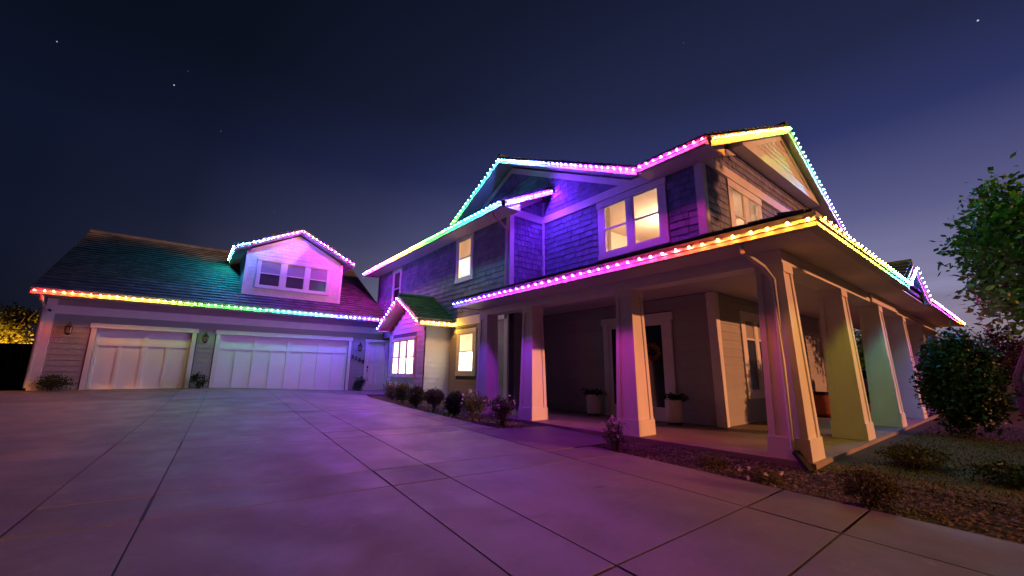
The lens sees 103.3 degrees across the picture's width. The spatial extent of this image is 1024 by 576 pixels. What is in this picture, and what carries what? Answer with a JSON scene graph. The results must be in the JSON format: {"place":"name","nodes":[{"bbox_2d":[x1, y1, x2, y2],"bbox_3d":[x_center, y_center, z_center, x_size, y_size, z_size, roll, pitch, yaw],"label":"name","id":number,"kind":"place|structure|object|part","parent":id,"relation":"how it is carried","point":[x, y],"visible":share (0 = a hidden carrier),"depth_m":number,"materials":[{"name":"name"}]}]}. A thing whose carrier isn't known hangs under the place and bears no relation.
{"place":"outdoors","nodes":[
{"label":"outdoors","id":0,"kind":"place"},
{"bbox_2d":[368,395,539,427],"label":"bed gravel","id":1,"kind":"structure","parent":0,"point":[444,413],"depth_m":10.29,"materials":[{"name":"brown gravel"}]},
{"bbox_2d":[383,382,397,400],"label":"rose bush","id":2,"kind":"object","parent":1,"relation":"on","point":[390,389],"visible":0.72,"depth_m":13.92,"materials":[{"name":"green plant"}]},
{"bbox_2d":[391,381,411,403],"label":"boxwood","id":3,"kind":"object","parent":1,"relation":"on","point":[400,392],"visible":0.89,"depth_m":12.79,"materials":[{"name":"green plant"}]},
{"bbox_2d":[406,384,424,406],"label":"boxwood","id":4,"kind":"object","parent":1,"relation":"on","point":[415,395],"visible":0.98,"depth_m":11.82,"materials":[{"name":"green plant"}]},
{"bbox_2d":[423,387,445,412],"bbox_3d":[-2.093,2.982,10.808,0.625,0.657,0.648,10,-15,-37],"label":"boxwood","id":5,"kind":"object","parent":1,"relation":"on","point":[434,398],"visible":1,"depth_m":10.71,"materials":[{"name":"green plant"}]},
{"bbox_2d":[444,390,465,415],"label":"boxwood","id":6,"kind":"object","parent":1,"relation":"on","point":[454,400],"visible":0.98,"depth_m":10.01,"materials":[{"name":"green plant"}]},
{"bbox_2d":[458,389,490,419],"bbox_3d":[-0.866,2.757,9.599,0.773,0.716,0.747,10,-15,-37],"label":"rose bush","id":7,"kind":"object","parent":1,"relation":"on","point":[474,403],"visible":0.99,"depth_m":9.54,"materials":[{"name":"green plant"}]},
{"bbox_2d":[486,395,516,425],"bbox_3d":[-0.217,2.632,8.740,0.653,0.676,0.644,6,-13,-23],"label":"rose bush","id":8,"kind":"object","parent":1,"relation":"on","point":[505,409],"visible":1,"depth_m":8.69,"materials":[{"name":"green plant"}]},
{"bbox_2d":[0,371,1019,504],"bbox_3d":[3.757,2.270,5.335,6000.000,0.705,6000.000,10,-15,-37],"label":"ground","id":9,"kind":"structure","parent":0,"point":[21,389],"depth_m":14.43,"materials":[{"name":"soil"}]},
{"bbox_2d":[0,301,39,343],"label":"garden tree","id":10,"kind":"object","parent":9,"relation":"on","point":[15,317],"visible":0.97,"depth_m":22.08,"materials":[{"name":"yellow plant"}]},
{"bbox_2d":[29,374,76,390],"bbox_3d":[-14.242,2.956,12.612,0.983,0.587,0.939,10,-15,-37],"label":"garage shrub","id":11,"kind":"object","parent":9,"relation":"on","point":[49,384],"visible":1,"depth_m":12.52,"materials":[{"name":"green plant"}]},
{"bbox_2d":[189,371,208,388],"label":"garage shrub","id":12,"kind":"object","parent":9,"relation":"on","point":[199,384],"visible":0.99,"depth_m":14.81,"materials":[{"name":"green plant"}]},
{"bbox_2d":[352,376,366,390],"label":"garage shrub","id":13,"kind":"object","parent":9,"relation":"on","point":[357,383],"visible":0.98,"depth_m":18.20,"materials":[{"name":"green plant"}]},
{"bbox_2d":[22,121,961,471],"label":"house","id":14,"kind":"structure","parent":9,"relation":"on","point":[752,337],"depth_m":11.56,"materials":[{"name":"wood"}]},
{"bbox_2d":[64,322,72,334],"bbox_3d":[-14.384,1.312,13.156,0.210,0.440,0.283,10,-15,-37],"label":"wall lantern","id":15,"kind":"object","parent":14,"relation":"attached to","point":[68,328],"depth_m":13.07,"materials":[{"name":"black metal"}]},
{"bbox_2d":[85,328,192,389],"bbox_3d":[-13.073,2.737,14.292,2.550,2.450,0.088,10,-15,-37],"label":"garage door","id":16,"kind":"structure","parent":14,"relation":"in","point":[121,359],"depth_m":14.26,"materials":[{"name":"white metal"}]},
{"bbox_2d":[202,332,208,342],"bbox_3d":[-11.581,1.873,15.313,0.210,0.440,0.283,10,-15,-37],"label":"wall lantern","id":17,"kind":"object","parent":14,"relation":"attached to","point":[205,337],"depth_m":15.22,"materials":[{"name":"black metal"}]},
{"bbox_2d":[31,289,382,319],"bbox_3d":[-10.415,0.771,15.795,11.080,0.056,0.057,10,-15,-37],"label":"light strip","id":18,"kind":"object","parent":14,"relation":"attached to","point":[194,303],"visible":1,"depth_m":14.74,"materials":[{"name":"multicoloured plastic"}]},
{"bbox_2d":[236,231,302,245],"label":"light strip","id":19,"kind":"object","parent":14,"relation":"attached to","point":[268,238],"visible":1,"depth_m":17.29,"materials":[{"name":"white plastic"}]},
{"bbox_2d":[213,335,347,389],"bbox_3d":[-9.506,3.338,17.060,4.840,2.450,0.088,10,-15,-37],"label":"garage door","id":20,"kind":"structure","parent":14,"relation":"in","point":[242,361],"depth_m":16.93,"materials":[{"name":"white metal"}]},
{"bbox_2d":[254,257,331,295],"bbox_3d":[-9.716,-0.490,18.113,3.000,1.330,0.062,10,-15,-37],"label":"window","id":21,"kind":"structure","parent":14,"relation":"in","point":[274,274],"depth_m":18.05,"materials":[{"name":"white glass"}]},
{"bbox_2d":[303,231,354,264],"bbox_3d":[-8.446,-1.834,18.800,2.390,1.219,0.057,10,-15,-37],"label":"light strip","id":22,"kind":"object","parent":14,"relation":"attached to","point":[329,248],"visible":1,"depth_m":18.80,"materials":[{"name":"white plastic"}]},
{"bbox_2d":[358,342,362,350],"bbox_3d":[-7.056,2.733,18.806,0.210,0.440,0.283,10,-15,-37],"label":"wall lantern","id":23,"kind":"object","parent":14,"relation":"attached to","point":[360,346],"depth_m":18.70,"materials":[{"name":"black metal"}]},
{"bbox_2d":[364,342,385,389],"bbox_3d":[-6.505,3.820,19.275,0.920,2.450,0.110,10,-15,-37],"label":"door","id":24,"kind":"structure","parent":14,"relation":"in","point":[376,353],"depth_m":19.29,"materials":[{"name":"white wood"}]},
{"bbox_2d":[377,298,396,329],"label":"light strip","id":25,"kind":"object","parent":14,"relation":"attached to","point":[386,314],"visible":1,"depth_m":15.66,"materials":[{"name":"white plastic"}]},
{"bbox_2d":[391,267,402,305],"bbox_3d":[-5.409,0.029,18.997,0.062,1.880,1.060,10,-15,-37],"label":"window","id":26,"kind":"structure","parent":14,"relation":"in","point":[397,274],"depth_m":19.09,"materials":[{"name":"white wood"}]},
{"bbox_2d":[390,336,416,377],"bbox_3d":[-4.059,2.568,15.060,0.062,1.460,2.110,10,-15,-37],"label":"window","id":27,"kind":"structure","parent":14,"relation":"in","point":[404,348],"depth_m":15.01,"materials":[{"name":"white glass"}]},
{"bbox_2d":[397,297,417,321],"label":"light strip","id":28,"kind":"object","parent":14,"relation":"attached to","point":[407,309],"visible":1,"depth_m":14.20,"materials":[{"name":"white plastic"}]},
{"bbox_2d":[363,201,500,273],"bbox_3d":[-4.013,-1.640,16.372,0.057,0.056,11.820,10,-15,-37],"label":"light strip","id":29,"kind":"object","parent":14,"relation":"attached to","point":[494,204],"visible":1,"depth_m":14.61,"materials":[{"name":"white plastic"}]},
{"bbox_2d":[420,321,455,324],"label":"light strip","id":30,"kind":"object","parent":14,"relation":"attached to","point":[437,322],"visible":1,"depth_m":13.82,"materials":[{"name":"plastic"}]},
{"bbox_2d":[454,232,474,283],"bbox_3d":[-1.692,-1.057,14.444,0.062,1.690,1.210,10,-15,-37],"label":"window","id":31,"kind":"structure","parent":14,"relation":"in","point":[464,272],"depth_m":14.42,"materials":[{"name":"white glass"}]},
{"bbox_2d":[455,327,476,375],"bbox_3d":[-1.549,2.148,13.563,0.062,1.560,1.260,10,-15,-37],"label":"window","id":32,"kind":"structure","parent":14,"relation":"in","point":[466,343],"depth_m":13.54,"materials":[{"name":"white glass"}]},
{"bbox_2d":[451,160,497,224],"bbox_3d":[-2.324,-2.936,16.846,0.057,2.811,5.769,10,-15,-37],"label":"light strip","id":33,"kind":"object","parent":14,"relation":"attached to","point":[474,192],"visible":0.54,"depth_m":15.92,"materials":[{"name":"plastic"}]},
{"bbox_2d":[507,190,551,202],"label":"light strip","id":34,"kind":"object","parent":14,"relation":"attached to","point":[529,196],"visible":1,"depth_m":12.52,"materials":[{"name":"white plastic"}]},
{"bbox_2d":[498,159,635,170],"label":"light strip","id":35,"kind":"object","parent":14,"relation":"attached to","point":[571,165],"visible":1,"depth_m":11.75,"materials":[{"name":"white plastic"}]},
{"bbox_2d":[581,388,606,415],"bbox_3d":[2.093,2.906,10.429,0.605,0.709,0.648,10,-15,-37],"label":"planter","id":36,"kind":"object","parent":14,"relation":"on","point":[593,398],"visible":1,"depth_m":10.26,"materials":[{"name":"white ceramic"}]},
{"bbox_2d":[608,325,616,413],"bbox_3d":[2.809,2.040,10.251,0.020,2.225,0.810,10,-15,-37],"label":"front door","id":37,"kind":"structure","parent":14,"relation":"in","point":[611,329],"depth_m":10.50,"materials":[{"name":"black wood"}]},
{"bbox_2d":[596,176,670,260],"bbox_3d":[3.114,-1.761,10.682,0.062,1.690,2.180,10,-15,-37],"label":"window","id":38,"kind":"structure","parent":14,"relation":"in","point":[659,184],"depth_m":10.59,"materials":[{"name":"white wood"}]},
{"bbox_2d":[453,216,815,304],"bbox_3d":[0.942,-0.193,7.830,0.057,0.056,8.220,10,-15,-37],"label":"light strip","id":39,"kind":"object","parent":14,"relation":"attached to","point":[751,232],"visible":1,"depth_m":6.10,"materials":[{"name":"plastic"}]},
{"bbox_2d":[647,342,661,361],"bbox_3d":[3.332,1.529,9.606,0.156,0.488,0.526,10,-15,-37],"label":"wreath","id":40,"kind":"object","parent":14,"relation":"attached to","point":[654,346],"visible":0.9,"depth_m":9.58,"materials":[{"name":"green plant"}]},
{"bbox_2d":[645,320,668,418],"bbox_3d":[3.325,1.913,9.614,0.020,2.225,0.810,10,-15,-37],"label":"front door","id":41,"kind":"structure","parent":14,"relation":"in","point":[655,330],"depth_m":9.49,"materials":[{"name":"black wood"}]},
{"bbox_2d":[637,137,705,168],"bbox_3d":[3.554,-3.050,9.173,0.057,0.056,1.680,10,-15,-37],"label":"light strip","id":42,"kind":"object","parent":14,"relation":"attached to","point":[676,150],"visible":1,"depth_m":9.12,"materials":[{"name":"plastic"}]},
{"bbox_2d":[658,392,688,424],"bbox_3d":[3.497,2.583,8.711,0.704,0.672,0.606,10,-15,-37],"label":"planter","id":43,"kind":"object","parent":14,"relation":"on","point":[674,408],"visible":1,"depth_m":8.55,"materials":[{"name":"white ceramic"}]},
{"bbox_2d":[725,178,762,226],"bbox_3d":[6.135,-1.748,10.547,2.060,1.740,0.062,10,-15,-37],"label":"window","id":44,"kind":"structure","parent":14,"relation":"in","point":[731,186],"depth_m":10.48,"materials":[{"name":"white wood"}]},
{"bbox_2d":[711,127,789,138],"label":"light strip","id":45,"kind":"object","parent":14,"relation":"attached to","point":[732,135],"visible":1,"depth_m":9.96,"materials":[{"name":"plastic"}]},
{"bbox_2d":[738,311,764,398],"bbox_3d":[5.880,1.602,9.672,1.640,1.980,0.062,10,-15,-37],"label":"window","id":46,"kind":"structure","parent":14,"relation":"in","point":[749,323],"depth_m":9.47,"materials":[{"name":"white glass"}]},
{"bbox_2d":[789,128,846,231],"bbox_3d":[10.451,-3.318,13.616,5.293,2.466,0.057,10,-15,-37],"label":"light strip","id":47,"kind":"object","parent":14,"relation":"attached to","point":[816,178],"visible":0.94,"depth_m":13.32,"materials":[{"name":"white plastic"}]},
{"bbox_2d":[813,391,830,417],"bbox_3d":[8.043,3.025,10.542,0.670,0.620,0.670,10,-15,-37],"label":"barrel pot","id":48,"kind":"object","parent":14,"relation":"on","point":[822,403],"visible":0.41,"depth_m":10.29,"materials":[{"name":"brown wood"}]},
{"bbox_2d":[818,216,912,285],"bbox_3d":[5.806,-0.445,6.411,5.700,0.056,0.057,10,-15,-37],"label":"light strip","id":49,"kind":"object","parent":14,"relation":"attached to","point":[867,252],"visible":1,"depth_m":5.79,"materials":[{"name":"white plastic"}]},
{"bbox_2d":[909,267,917,281],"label":"light strip","id":50,"kind":"object","parent":14,"relation":"attached to","point":[911,278],"visible":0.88,"depth_m":8.67,"materials":[{"name":"white plastic"}]},
{"bbox_2d":[915,266,932,300],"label":"light strip","id":51,"kind":"object","parent":14,"relation":"attached to","point":[923,284],"visible":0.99,"depth_m":9.52,"materials":[{"name":"white plastic"}]},
{"bbox_2d":[932,300,964,324],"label":"light strip","id":52,"kind":"object","parent":14,"relation":"attached to","point":[946,310],"visible":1,"depth_m":11.47,"materials":[{"name":"white plastic"}]},
{"bbox_2d":[597,441,1023,544],"bbox_3d":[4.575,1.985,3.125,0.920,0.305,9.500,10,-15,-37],"label":"gravel bed","id":53,"kind":"object","parent":9,"relation":"on","point":[993,514],"visible":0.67,"depth_m":4.08,"materials":[{"name":"brown gravel"}]},
{"bbox_2d":[600,415,631,450],"bbox_3d":[1.622,2.300,6.397,0.528,0.551,0.483,10,-15,-37],"label":"rose bush","id":54,"kind":"object","parent":53,"relation":"on","point":[616,436],"visible":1,"depth_m":6.39,"materials":[{"name":"green plant"}]},
{"bbox_2d":[693,455,728,469],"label":"shrub","id":55,"kind":"object","parent":53,"relation":"on","point":[714,462],"visible":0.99,"depth_m":5.33,"materials":[{"name":"green plant"}]},
{"bbox_2d":[736,466,785,483],"bbox_3d":[2.933,2.222,4.778,0.522,0.165,0.500,10,-15,-37],"label":"shrub","id":56,"kind":"object","parent":53,"relation":"on","point":[766,476],"visible":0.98,"depth_m":4.75,"materials":[{"name":"green plant"}]},
{"bbox_2d":[834,464,903,508],"bbox_3d":[3.508,1.962,3.990,0.520,0.419,0.522,-6,-13,27],"label":"dry shrub","id":57,"kind":"object","parent":53,"relation":"on","point":[868,484],"visible":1,"depth_m":3.93,"materials":[{"name":"brown plant"}]},
{"bbox_2d":[853,328,868,395],"bbox_3d":[19.817,4.029,23.140,3.074,4.146,2.998,10,-15,-37],"label":"garden tree","id":58,"kind":"object","parent":9,"relation":"on","point":[859,343],"visible":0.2,"depth_m":22.49,"materials":[{"name":"green plant"}]},
{"bbox_2d":[969,323,1023,381],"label":"maroon tree","id":59,"kind":"object","parent":9,"relation":"on","point":[1013,350],"visible":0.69,"depth_m":13.93,"materials":[{"name":"red plant"}]},
{"bbox_2d":[1003,370,1015,394],"bbox_3d":[22.876,4.420,18.400,1.850,1.495,4.450,7,-13,-28],"label":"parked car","id":60,"kind":"object","parent":9,"relation":"on","point":[1009,387],"depth_m":17.99,"materials":[{"name":"metal"}]},
{"bbox_2d":[1012,395,1018,407],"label":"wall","id":61,"kind":"structure","parent":9,"relation":"on","point":[1017,405],"depth_m":15.66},
{"bbox_2d":[1,337,1018,368],"bbox_3d":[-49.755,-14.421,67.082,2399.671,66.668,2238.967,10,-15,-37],"label":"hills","id":62,"kind":"structure","parent":0,"point":[30,338],"depth_m":596.02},
{"bbox_2d":[0,388,1023,575],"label":"driveway","id":63,"kind":"structure","parent":0,"point":[205,482],"depth_m":3.68,"materials":[{"name":"concrete"}]},
{"bbox_2d":[0,0,1023,356],"label":"sky","id":64,"kind":"structure","parent":0,"point":[364,127],"materials":[{"name":"blue"}]},
{"bbox_2d":[861,369,868,391],"bbox_3d":[17.339,4.584,19.418,1.850,1.495,4.450,10,-15,-37],"label":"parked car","id":65,"kind":"object","parent":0,"point":[864,374],"visible":0.02,"depth_m":19.04,"materials":[{"name":"metal"}]},
{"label":"side window","id":66,"kind":"part","parent":65,"relation":"part of","materials":[{"name":"black glass"}]},
{"bbox_2d":[818,410,1023,514],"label":"lawn","id":67,"kind":"structure","parent":0,"point":[868,452],"depth_m":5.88,"materials":[{"name":"green plant"}]},
{"bbox_2d":[873,442,959,468],"bbox_3d":[5.151,2.165,5.217,0.741,0.315,0.749,-1,-12,5],"label":"dry shrub","id":68,"kind":"object","parent":67,"relation":"on","point":[909,454],"visible":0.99,"depth_m":5.12,"materials":[{"name":"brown plant"}]},
{"bbox_2d":[909,320,1023,439],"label":"shrub","id":69,"kind":"object","parent":67,"relation":"on","point":[964,393],"visible":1,"depth_m":7.66,"materials":[{"name":"green plant"}]},
{"bbox_2d":[931,151,1023,419],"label":"shade tree","id":70,"kind":"object","parent":67,"relation":"on","point":[1000,223],"visible":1,"depth_m":11.28,"materials":[{"name":"green plant"}]},
{"bbox_2d":[954,459,1023,487],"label":"shrub","id":71,"kind":"object","parent":67,"relation":"on","point":[1016,482],"visible":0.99,"depth_m":4.45,"materials":[{"name":"green plant"}]}
]}

